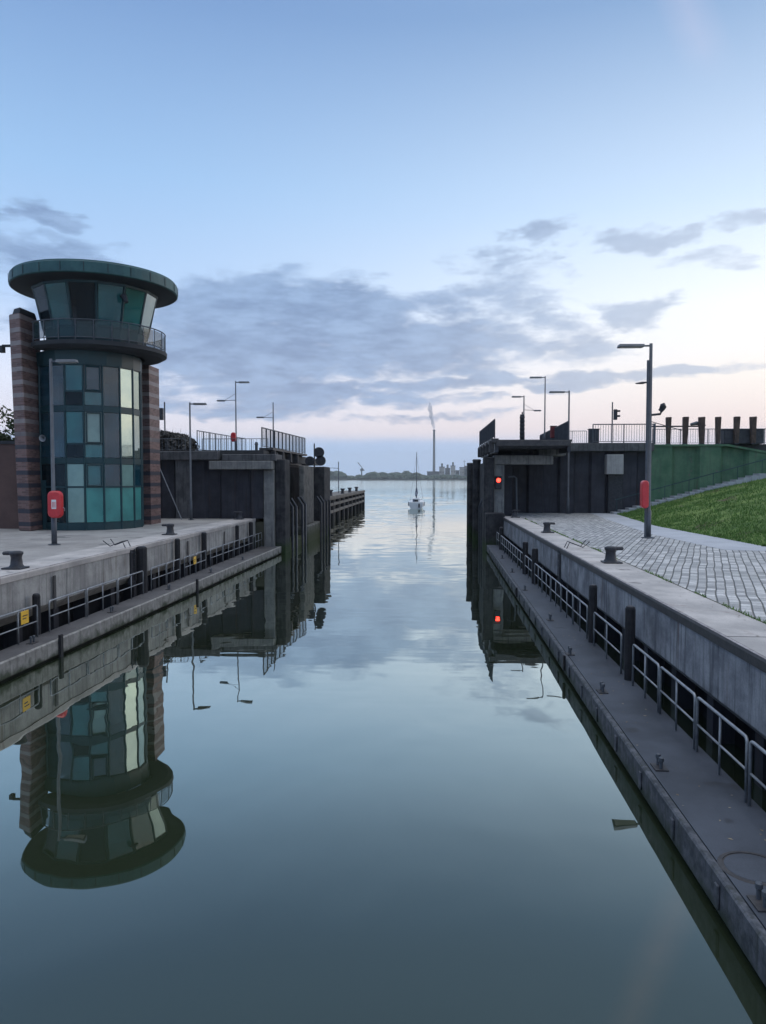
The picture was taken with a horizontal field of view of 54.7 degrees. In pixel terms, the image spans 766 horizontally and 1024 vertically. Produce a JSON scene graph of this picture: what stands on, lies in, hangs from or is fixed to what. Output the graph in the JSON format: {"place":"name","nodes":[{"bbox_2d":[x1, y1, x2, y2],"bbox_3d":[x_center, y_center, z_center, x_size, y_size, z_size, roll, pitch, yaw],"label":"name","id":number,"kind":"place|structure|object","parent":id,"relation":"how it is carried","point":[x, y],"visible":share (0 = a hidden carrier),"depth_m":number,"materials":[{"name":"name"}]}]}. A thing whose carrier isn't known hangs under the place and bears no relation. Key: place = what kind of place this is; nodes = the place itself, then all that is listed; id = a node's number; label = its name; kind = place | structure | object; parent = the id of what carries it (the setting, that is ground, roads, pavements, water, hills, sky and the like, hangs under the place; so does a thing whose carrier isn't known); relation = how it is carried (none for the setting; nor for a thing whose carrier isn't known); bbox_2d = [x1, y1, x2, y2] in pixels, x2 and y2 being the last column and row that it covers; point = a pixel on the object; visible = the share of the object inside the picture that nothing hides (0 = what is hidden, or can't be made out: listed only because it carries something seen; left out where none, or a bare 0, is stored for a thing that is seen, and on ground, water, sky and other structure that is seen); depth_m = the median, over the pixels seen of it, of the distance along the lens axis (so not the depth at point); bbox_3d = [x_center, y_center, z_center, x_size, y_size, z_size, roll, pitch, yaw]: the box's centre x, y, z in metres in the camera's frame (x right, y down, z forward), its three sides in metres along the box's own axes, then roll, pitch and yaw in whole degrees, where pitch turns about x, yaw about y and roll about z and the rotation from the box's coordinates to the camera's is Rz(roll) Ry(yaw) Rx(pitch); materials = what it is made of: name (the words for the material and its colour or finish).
{"place":"outdoors","nodes":[
{"label":"outdoors","id":0,"kind":"place"},
{"bbox_2d":[0,412,14,440],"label":"bushy tree","id":1,"kind":"object","parent":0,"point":[4,435],"visible":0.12,"depth_m":38.34,"materials":[{"name":"green plant"}]},
{"bbox_2d":[0,258,177,530],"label":"control tower","id":2,"kind":"structure","parent":0,"point":[96,318],"depth_m":33.82,"materials":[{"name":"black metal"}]},
{"bbox_2d":[33,285,51,327],"bbox_3d":[-15.535,-9.385,33.832,1.085,1.765,0.431,2,4,43],"label":"control room window","id":3,"kind":"structure","parent":2,"relation":"in","point":[39,291],"depth_m":33.81,"materials":[{"name":"clear glass"}]},
{"bbox_2d":[40,366,48,405],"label":"drum window","id":4,"kind":"structure","parent":2,"relation":"in","point":[44,371],"depth_m":33.97,"materials":[{"name":"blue glass"}]},
{"bbox_2d":[42,480,46,528],"bbox_3d":[-15.443,-0.333,34.271,0.650,2.280,0.060,0,3,4],"label":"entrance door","id":5,"kind":"structure","parent":2,"relation":"in","point":[43,481],"depth_m":34.26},
{"bbox_2d":[41,412,50,457],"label":"drum window","id":6,"kind":"structure","parent":2,"relation":"in","point":[45,417],"depth_m":34.06,"materials":[{"name":"blue glass"}]},
{"bbox_2d":[42,464,50,487],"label":"drum window","id":7,"kind":"structure","parent":2,"relation":"in","point":[46,468],"depth_m":34.12,"materials":[{"name":"black glass"}]},
{"bbox_2d":[45,282,70,324],"bbox_3d":[-14.564,-9.359,33.261,1.085,1.765,0.431,1,3,18],"label":"control room window","id":8,"kind":"structure","parent":2,"relation":"in","point":[57,292],"depth_m":33.24,"materials":[{"name":"teal glass"}]},
{"bbox_2d":[52,365,63,404],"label":"drum window","id":9,"kind":"structure","parent":2,"relation":"in","point":[58,397],"depth_m":33.61,"materials":[{"name":"grey glass"}]},
{"bbox_2d":[53,412,64,456],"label":"drum window","id":10,"kind":"structure","parent":2,"relation":"in","point":[59,447],"depth_m":33.71,"materials":[{"name":"blue glass"}]},
{"bbox_2d":[55,464,64,487],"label":"drum window","id":11,"kind":"structure","parent":2,"relation":"in","point":[59,468],"depth_m":33.79,"materials":[{"name":"glass"}]},
{"bbox_2d":[55,488,65,521],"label":"drum window","id":12,"kind":"structure","parent":2,"relation":"in","point":[62,519],"depth_m":33.82,"materials":[{"name":"glass"}]},
{"bbox_2d":[65,365,81,391],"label":"drum window","id":13,"kind":"structure","parent":2,"relation":"in","point":[73,373],"depth_m":33.54,"materials":[{"name":"teal glass"}]},
{"bbox_2d":[66,392,81,404],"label":"drum window","id":14,"kind":"structure","parent":2,"relation":"in","point":[72,398],"depth_m":33.58,"materials":[{"name":"black glass"}]},
{"bbox_2d":[66,412,82,444],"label":"drum window","id":15,"kind":"structure","parent":2,"relation":"in","point":[74,420],"depth_m":33.64,"materials":[{"name":"teal glass"}]},
{"bbox_2d":[67,445,82,456],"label":"drum window","id":16,"kind":"structure","parent":2,"relation":"in","point":[72,450],"depth_m":33.68,"materials":[{"name":"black glass"}]},
{"bbox_2d":[67,464,83,487],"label":"drum window","id":17,"kind":"structure","parent":2,"relation":"in","point":[75,472],"depth_m":33.73,"materials":[{"name":"teal glass"}]},
{"bbox_2d":[68,488,84,521],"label":"drum window","id":18,"kind":"structure","parent":2,"relation":"in","point":[75,495],"depth_m":33.80,"materials":[{"name":"teal glass"}]},
{"bbox_2d":[69,282,94,323],"bbox_3d":[-13.441,-9.355,33.167,1.085,1.765,0.431,0,3,-8],"label":"control room window","id":19,"kind":"structure","parent":2,"relation":"in","point":[82,294],"depth_m":33.14,"materials":[{"name":"black glass"}]},
{"bbox_2d":[84,392,101,405],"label":"drum window","id":20,"kind":"structure","parent":2,"relation":"in","point":[91,398],"depth_m":33.78,"materials":[{"name":"teal glass"}]},
{"bbox_2d":[84,365,101,392],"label":"drum window","id":21,"kind":"structure","parent":2,"relation":"in","point":[92,374],"depth_m":33.73,"materials":[{"name":"grey glass"}]},
{"bbox_2d":[85,445,101,457],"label":"drum window","id":22,"kind":"structure","parent":2,"relation":"in","point":[91,450],"depth_m":33.89,"materials":[{"name":"teal glass"}]},
{"bbox_2d":[85,412,102,444],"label":"drum window","id":23,"kind":"structure","parent":2,"relation":"in","point":[93,420],"depth_m":33.83,"materials":[{"name":"teal glass"}]},
{"bbox_2d":[86,464,102,487],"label":"drum window","id":24,"kind":"structure","parent":2,"relation":"in","point":[94,472],"depth_m":33.93,"materials":[{"name":"teal glass"}]},
{"bbox_2d":[86,488,103,521],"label":"drum window","id":25,"kind":"structure","parent":2,"relation":"in","point":[94,496],"depth_m":34.00,"materials":[{"name":"teal glass"}]},
{"bbox_2d":[98,283,122,326],"bbox_3d":[-12.389,-9.373,33.569,1.085,1.765,0.431,-2,3,-34],"label":"control room window","id":26,"kind":"structure","parent":2,"relation":"in","point":[109,300],"depth_m":33.55,"materials":[{"name":"teal glass"}]},
{"bbox_2d":[103,367,118,406],"bbox_3d":[-12.577,-5.787,34.213,0.718,1.780,0.020,-3,4,-44],"label":"drum window","id":27,"kind":"structure","parent":2,"relation":"in","point":[110,375],"depth_m":34.20,"materials":[{"name":"grey glass"}]},
{"bbox_2d":[104,413,119,457],"bbox_3d":[-12.577,-3.549,34.315,0.718,2.060,0.020,-3,4,-44],"label":"drum window","id":28,"kind":"structure","parent":2,"relation":"in","point":[111,420],"depth_m":34.31,"materials":[{"name":"grey glass"}]},
{"bbox_2d":[105,488,120,521],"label":"drum window","id":29,"kind":"structure","parent":2,"relation":"in","point":[112,495],"depth_m":34.45,"materials":[{"name":"teal glass"}]},
{"bbox_2d":[105,464,120,487],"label":"drum window","id":30,"kind":"structure","parent":2,"relation":"in","point":[112,471],"depth_m":34.39,"materials":[{"name":"grey glass"}]},
{"bbox_2d":[120,369,131,407],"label":"drum window","id":31,"kind":"structure","parent":2,"relation":"in","point":[126,376],"depth_m":34.88,"materials":[{"name":"beige glass"}]},
{"bbox_2d":[121,414,132,457],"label":"drum window","id":32,"kind":"structure","parent":2,"relation":"in","point":[126,420],"depth_m":34.97,"materials":[{"name":"beige glass"}]},
{"bbox_2d":[122,487,133,520],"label":"drum window","id":33,"kind":"structure","parent":2,"relation":"in","point":[128,505],"depth_m":35.13,"materials":[{"name":"teal glass"}]},
{"bbox_2d":[122,465,133,487],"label":"drum window","id":34,"kind":"structure","parent":2,"relation":"in","point":[127,470],"depth_m":35.04,"materials":[{"name":"glass"}]},
{"bbox_2d":[122,287,144,330],"bbox_3d":[-11.616,-9.411,34.387,0.431,1.765,1.085,2,3,30],"label":"control room window","id":35,"kind":"structure","parent":2,"relation":"in","point":[133,309],"depth_m":34.37,"materials":[{"name":"teal glass"}]},
{"bbox_2d":[133,371,139,409],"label":"drum window","id":36,"kind":"structure","parent":2,"relation":"in","point":[136,375],"depth_m":35.67,"materials":[{"name":"white glass"}]},
{"bbox_2d":[134,415,139,458],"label":"drum window","id":37,"kind":"structure","parent":2,"relation":"in","point":[136,418],"depth_m":35.80,"materials":[{"name":"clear glass"}]},
{"bbox_2d":[135,487,140,519],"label":"drum window","id":38,"kind":"structure","parent":2,"relation":"in","point":[137,489],"depth_m":35.95,"materials":[{"name":"teal glass"}]},
{"bbox_2d":[141,294,155,334],"bbox_3d":[-11.274,-9.460,35.456,0.450,1.765,1.085,0,3,4],"label":"control room window","id":39,"kind":"structure","parent":2,"relation":"in","point":[150,301],"depth_m":35.46,"materials":[{"name":"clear glass"}]},
{"bbox_2d":[0,518,229,566],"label":"quay paving","id":40,"kind":"structure","parent":0,"point":[32,545],"depth_m":29.88,"materials":[{"name":"concrete"}]},
{"bbox_2d":[0,441,18,528],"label":"boundary wall","id":41,"kind":"structure","parent":40,"relation":"on","point":[9,518],"depth_m":35.00,"materials":[{"name":"brown paint"}]},
{"bbox_2d":[48,359,78,544],"bbox_3d":[-11.406,-2.122,26.363,1.178,6.620,0.420,0,3,4],"label":"lamp post","id":42,"kind":"object","parent":40,"relation":"on","point":[53,531],"visible":0.91,"depth_m":26.33,"materials":[{"name":"metal"}]},
{"bbox_2d":[47,491,64,517],"bbox_3d":[-11.583,-0.272,26.296,0.615,0.967,0.287,0,3,4],"label":"life ring cabinet","id":43,"kind":"object","parent":42,"relation":"attached to","point":[55,504],"visible":1,"depth_m":26.17,"materials":[{"name":"red plastic"}]},
{"bbox_2d":[188,402,206,519],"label":"lamp post","id":44,"kind":"object","parent":40,"relation":"on","point":[191,510],"visible":0.98,"depth_m":42.05,"materials":[{"name":"metal"}]},
{"bbox_2d":[0,518,255,650],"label":"quay wall","id":45,"kind":"structure","parent":0,"point":[47,579],"depth_m":23.31,"materials":[{"name":"concrete"}]},
{"bbox_2d":[1,551,29,569],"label":"mooring bollard","id":46,"kind":"object","parent":45,"relation":"on","point":[16,561],"visible":1,"depth_m":19.42,"materials":[{"name":"black metal"}]},
{"bbox_2d":[160,450,318,465],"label":"road","id":47,"kind":"structure","parent":0,"point":[301,459],"depth_m":44.01,"materials":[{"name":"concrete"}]},
{"bbox_2d":[160,429,198,449],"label":"dry bush","id":48,"kind":"object","parent":47,"relation":"on","point":[168,434],"visible":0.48,"depth_m":48.16,"materials":[{"name":"brown plant"}]},
{"bbox_2d":[160,438,267,449],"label":"deck railing","id":49,"kind":"object","parent":47,"relation":"on","point":[218,443],"visible":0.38,"depth_m":49.95,"materials":[{"name":"metal"}]},
{"bbox_2d":[217,381,249,449],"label":"lamp post","id":50,"kind":"object","parent":47,"relation":"on","point":[235,409],"visible":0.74,"depth_m":50.47,"materials":[{"name":"metal"}]},
{"bbox_2d":[193,509,298,548],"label":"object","id":51,"kind":"structure","parent":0,"point":[259,526],"depth_m":43.88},
{"bbox_2d":[160,451,329,553],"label":"lock head building","id":52,"kind":"structure","parent":51,"relation":"on","point":[267,487],"depth_m":43.97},
{"bbox_2d":[197,427,306,465],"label":"railing","id":53,"kind":"object","parent":52,"relation":"on","point":[298,440],"visible":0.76,"depth_m":50.60,"materials":[{"name":"metal"}]},
{"bbox_2d":[290,498,297,547],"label":"fender bar","id":54,"kind":"object","parent":52,"relation":"attached to","point":[296,523],"visible":0.52,"depth_m":47.39,"materials":[{"name":"metal"}]},
{"bbox_2d":[305,443,325,468],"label":"signal boards","id":55,"kind":"object","parent":52,"relation":"on","point":[320,460],"visible":1,"depth_m":55.76,"materials":[{"name":"black metal"}]},
{"bbox_2d":[0,480,765,1023],"bbox_3d":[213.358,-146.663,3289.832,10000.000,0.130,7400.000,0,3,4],"label":"water","id":56,"kind":"structure","parent":0,"point":[362,766],"depth_m":9.76,"materials":[{"name":"liquid"}]},
{"bbox_2d":[32,593,40,636],"bbox_3d":[-8.969,4.112,19.229,0.190,4.020,0.200,0,3,4],"label":"fender pile","id":57,"kind":"object","parent":56,"relation":"in","point":[36,600],"visible":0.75,"depth_m":19.09,"materials":[{"name":"metal"}]},
{"bbox_2d":[0,546,280,681],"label":"lock walkway","id":58,"kind":"structure","parent":56,"relation":"in","point":[24,656],"depth_m":22.14,"materials":[{"name":"concrete"}]},
{"bbox_2d":[0,605,38,644],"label":"guard rail frame","id":59,"kind":"object","parent":58,"relation":"on","point":[17,612],"visible":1,"depth_m":17.99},
{"bbox_2d":[48,589,86,631],"bbox_3d":[-8.704,2.692,20.475,0.044,0.842,2.094,0,3,4],"label":"guard rail frame","id":60,"kind":"object","parent":58,"relation":"on","point":[68,609],"visible":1,"depth_m":20.45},
{"bbox_2d":[86,579,117,616],"bbox_3d":[-8.565,2.594,22.619,0.044,0.842,2.094,0,3,4],"label":"guard rail frame","id":61,"kind":"object","parent":58,"relation":"on","point":[102,597],"visible":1,"depth_m":22.61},
{"bbox_2d":[117,571,143,603],"bbox_3d":[-8.426,2.495,24.762,0.044,0.842,2.094,0,3,4],"label":"guard rail frame","id":62,"kind":"object","parent":58,"relation":"on","point":[142,583],"visible":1,"depth_m":24.75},
{"bbox_2d":[136,546,147,595],"bbox_3d":[-8.517,3.501,26.193,0.361,4.600,0.380,0,3,4],"label":"fender pile","id":63,"kind":"object","parent":56,"relation":"in","point":[141,552],"visible":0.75,"depth_m":25.98,"materials":[{"name":"metal"}]},
{"bbox_2d":[174,538,180,579],"bbox_3d":[-8.277,3.347,29.882,0.209,4.570,0.220,0,3,4],"label":"fender pile","id":64,"kind":"object","parent":56,"relation":"in","point":[177,552],"visible":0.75,"depth_m":29.73,"materials":[{"name":"metal"}]},
{"bbox_2d":[201,532,206,569],"bbox_3d":[-8.051,3.187,33.371,0.228,4.570,0.240,0,3,4],"label":"fender pile","id":65,"kind":"object","parent":56,"relation":"in","point":[203,541],"visible":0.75,"depth_m":33.21,"materials":[{"name":"metal"}]},
{"bbox_2d":[330,487,364,520],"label":"timber jetty","id":66,"kind":"object","parent":56,"relation":"in","point":[343,502],"visible":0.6,"depth_m":91.64,"materials":[{"name":"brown wood"}]},
{"bbox_2d":[408,452,424,508],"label":"sailing boat","id":67,"kind":"object","parent":56,"relation":"on","point":[416,503],"visible":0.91,"depth_m":108.70,"materials":[{"name":"white metal"}]},
{"bbox_2d":[467,463,472,532],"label":"round pile","id":68,"kind":"object","parent":56,"relation":"in","point":[469,492],"visible":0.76,"depth_m":60.95,"materials":[{"name":"metal"}]},
{"bbox_2d":[472,459,480,539],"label":"round pile","id":69,"kind":"object","parent":56,"relation":"in","point":[476,482],"visible":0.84,"depth_m":53.44,"materials":[{"name":"metal"}]},
{"bbox_2d":[522,541,527,573],"bbox_3d":[6.018,3.404,31.365,0.228,4.320,0.240,0,3,4],"label":"fender pile","id":70,"kind":"object","parent":56,"relation":"in","point":[525,548],"visible":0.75,"depth_m":31.21,"materials":[{"name":"wood"}]},
{"bbox_2d":[532,548,537,583],"bbox_3d":[5.831,3.537,28.475,0.228,4.320,0.240,0,3,4],"label":"fender pile","id":71,"kind":"object","parent":56,"relation":"in","point":[534,555],"visible":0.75,"depth_m":28.31,"materials":[{"name":"wood"}]},
{"bbox_2d":[588,584,596,642],"bbox_3d":[5.171,3.969,18.305,0.190,4.390,0.200,0,3,4],"label":"fender pile","id":72,"kind":"object","parent":56,"relation":"in","point":[592,598],"visible":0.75,"depth_m":18.16,"materials":[{"name":"wood"}]},
{"bbox_2d":[487,545,765,986],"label":"lock walkway","id":73,"kind":"structure","parent":56,"relation":"in","point":[663,762],"depth_m":10.02,"materials":[{"name":"concrete"}]},
{"bbox_2d":[572,595,587,638],"bbox_3d":[5.206,2.734,19.555,0.044,0.842,1.854,0,3,4],"label":"guard rail frame","id":74,"kind":"object","parent":73,"relation":"on","point":[579,614],"visible":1,"depth_m":19.53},
{"bbox_2d":[593,612,622,673],"bbox_3d":[5.013,2.871,16.584,0.044,0.842,2.594,0,3,4],"label":"guard rail frame","id":75,"kind":"object","parent":73,"relation":"on","point":[615,629],"visible":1,"depth_m":16.56,"materials":[{"name":"metal"}]},
{"bbox_2d":[632,644,659,711],"bbox_3d":[4.820,3.007,13.609,0.044,0.842,1.664,0,3,4],"label":"guard rail frame","id":76,"kind":"object","parent":73,"relation":"on","point":[650,658],"visible":0.98,"depth_m":13.60,"materials":[{"name":"metal"}]},
{"bbox_2d":[659,666,696,749],"bbox_3d":[4.708,3.087,11.874,0.044,0.842,1.704,0,3,4],"label":"guard rail frame","id":77,"kind":"object","parent":73,"relation":"on","point":[675,703],"visible":1,"depth_m":11.86,"materials":[{"name":"metal"}]},
{"bbox_2d":[695,697,748,802],"bbox_3d":[4.592,3.169,10.090,0.044,0.842,1.764,0,3,4],"label":"guard rail frame","id":78,"kind":"object","parent":73,"relation":"on","point":[737,729],"visible":0.99,"depth_m":10.06,"materials":[{"name":"metal"}]},
{"bbox_2d":[747,740,765,805],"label":"guard rail frame","id":79,"kind":"object","parent":73,"relation":"on","point":[760,748],"visible":1,"depth_m":9.11,"materials":[{"name":"metal"}]},
{"bbox_2d":[624,605,635,680],"bbox_3d":[4.952,4.095,14.914,0.190,4.450,0.200,0,3,4],"label":"fender pile","id":80,"kind":"object","parent":56,"relation":"in","point":[630,612],"visible":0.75,"depth_m":14.77,"materials":[{"name":"wood"}]},
{"bbox_2d":[0,0,765,475],"label":"sky","id":81,"kind":"structure","parent":0,"point":[382,219],"materials":[{"name":"blue"}]},
{"bbox_2d":[330,479,466,479],"bbox_3d":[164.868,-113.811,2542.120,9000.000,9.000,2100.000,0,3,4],"label":"shore","id":82,"kind":"structure","parent":0,"point":[398,479],"depth_m":1526.32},
{"bbox_2d":[330,471,466,478],"bbox_3d":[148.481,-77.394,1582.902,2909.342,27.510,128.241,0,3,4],"label":"woodland","id":83,"kind":"object","parent":82,"relation":"on","point":[384,475],"visible":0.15,"depth_m":1548.60,"materials":[{"name":"green plant"}]},
{"bbox_2d":[503,516,765,790],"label":"quay wall","id":84,"kind":"structure","parent":0,"point":[711,653],"depth_m":14.02,"materials":[{"name":"concrete"}]},
{"bbox_2d":[601,546,623,563],"bbox_3d":[6.485,1.198,20.901,0.570,0.473,0.480,0,3,4],"label":"mooring bollard","id":85,"kind":"object","parent":84,"relation":"on","point":[610,555],"visible":1,"depth_m":20.77,"materials":[{"name":"black metal"}]},
{"bbox_2d":[511,513,765,621],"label":"cobbled quay","id":86,"kind":"structure","parent":0,"point":[735,579],"depth_m":21.81,"materials":[{"name":"stone"}]},
{"bbox_2d":[549,391,570,513],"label":"lamp post","id":87,"kind":"object","parent":86,"relation":"on","point":[567,502],"visible":0.93,"depth_m":49.34,"materials":[{"name":"metal"}]},
{"bbox_2d":[525,517,765,623],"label":"weeds","id":88,"kind":"object","parent":86,"relation":"on","point":[696,592],"visible":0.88,"depth_m":17.78,"materials":[{"name":"green plant"}]},
{"bbox_2d":[617,343,681,537],"bbox_3d":[10.637,-2.816,29.473,2.603,7.720,0.533,0,3,4],"label":"lamp post","id":89,"kind":"object","parent":86,"relation":"on","point":[647,511],"visible":1,"depth_m":29.38,"materials":[{"name":"metal"}]},
{"bbox_2d":[640,481,648,507],"bbox_3d":[10.384,-0.701,29.419,0.270,1.100,0.400,0,3,4],"label":"life ring cabinet","id":90,"kind":"object","parent":89,"relation":"attached to","point":[644,494],"visible":1,"depth_m":29.23,"materials":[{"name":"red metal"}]},
{"bbox_2d":[591,513,765,550],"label":"path","id":91,"kind":"structure","parent":0,"point":[710,541],"depth_m":30.34,"materials":[{"name":"concrete"}]},
{"bbox_2d":[617,478,765,546],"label":"grass bank","id":92,"kind":"structure","parent":0,"point":[722,511],"depth_m":37.55,"materials":[{"name":"plant"}]},
{"bbox_2d":[731,444,765,450],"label":"road","id":93,"kind":"structure","parent":0,"point":[759,446],"depth_m":50.37,"materials":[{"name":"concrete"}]},
{"bbox_2d":[572,424,655,442],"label":"deck railing","id":94,"kind":"object","parent":93,"relation":"on","point":[623,441],"visible":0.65,"depth_m":49.82,"materials":[{"name":"metal"}]},
{"bbox_2d":[652,428,765,443],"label":"deck railing","id":95,"kind":"object","parent":93,"relation":"on","point":[695,434],"visible":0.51,"depth_m":50.75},
{"bbox_2d":[720,429,764,443],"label":"dark container","id":96,"kind":"object","parent":93,"relation":"on","point":[726,436],"visible":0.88,"depth_m":49.76,"materials":[{"name":"metal"}]},
{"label":"ground","id":97,"kind":"structure","parent":0,"visible":0},
{"bbox_2d":[479,443,653,551],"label":"lock head building","id":98,"kind":"structure","parent":97,"relation":"on","point":[603,477],"depth_m":50.27,"materials":[{"name":"concrete"}]},
{"bbox_2d":[478,419,571,457],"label":"bridge leaf","id":99,"kind":"object","parent":98,"relation":"on","point":[561,441],"visible":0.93,"depth_m":45.71,"materials":[{"name":"metal"}]},
{"bbox_2d":[607,474,622,512],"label":"doorway","id":100,"kind":"structure","parent":98,"relation":"in","point":[615,481],"depth_m":50.12,"materials":[{"name":"black metal"}]},
{"bbox_2d":[610,459,765,513],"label":"stone stair","id":101,"kind":"object","parent":97,"relation":"on","point":[758,476],"visible":0.54,"depth_m":48.72,"materials":[{"name":"stone"}]},
{"bbox_2d":[651,444,765,501],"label":"green retaining wall","id":102,"kind":"structure","parent":97,"relation":"on","point":[673,463],"depth_m":49.78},
{"bbox_2d":[682,417,688,443],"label":"timber post","id":103,"kind":"object","parent":102,"relation":"on","point":[685,423],"visible":1,"depth_m":49.64,"materials":[{"name":"wood"}]},
{"bbox_2d":[698,417,704,443],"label":"timber post","id":104,"kind":"object","parent":102,"relation":"on","point":[701,426],"visible":1,"depth_m":49.57,"materials":[{"name":"wood"}]},
{"bbox_2d":[715,417,720,443],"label":"timber post","id":105,"kind":"object","parent":102,"relation":"on","point":[717,429],"visible":1,"depth_m":49.51,"materials":[{"name":"wood"}]},
{"bbox_2d":[733,416,740,443],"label":"timber post","id":106,"kind":"object","parent":102,"relation":"on","point":[736,425],"visible":1,"depth_m":49.43,"materials":[{"name":"wood"}]},
{"bbox_2d":[749,416,756,443],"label":"timber post","id":107,"kind":"object","parent":102,"relation":"on","point":[753,424],"visible":1,"depth_m":49.35,"materials":[{"name":"wood"}]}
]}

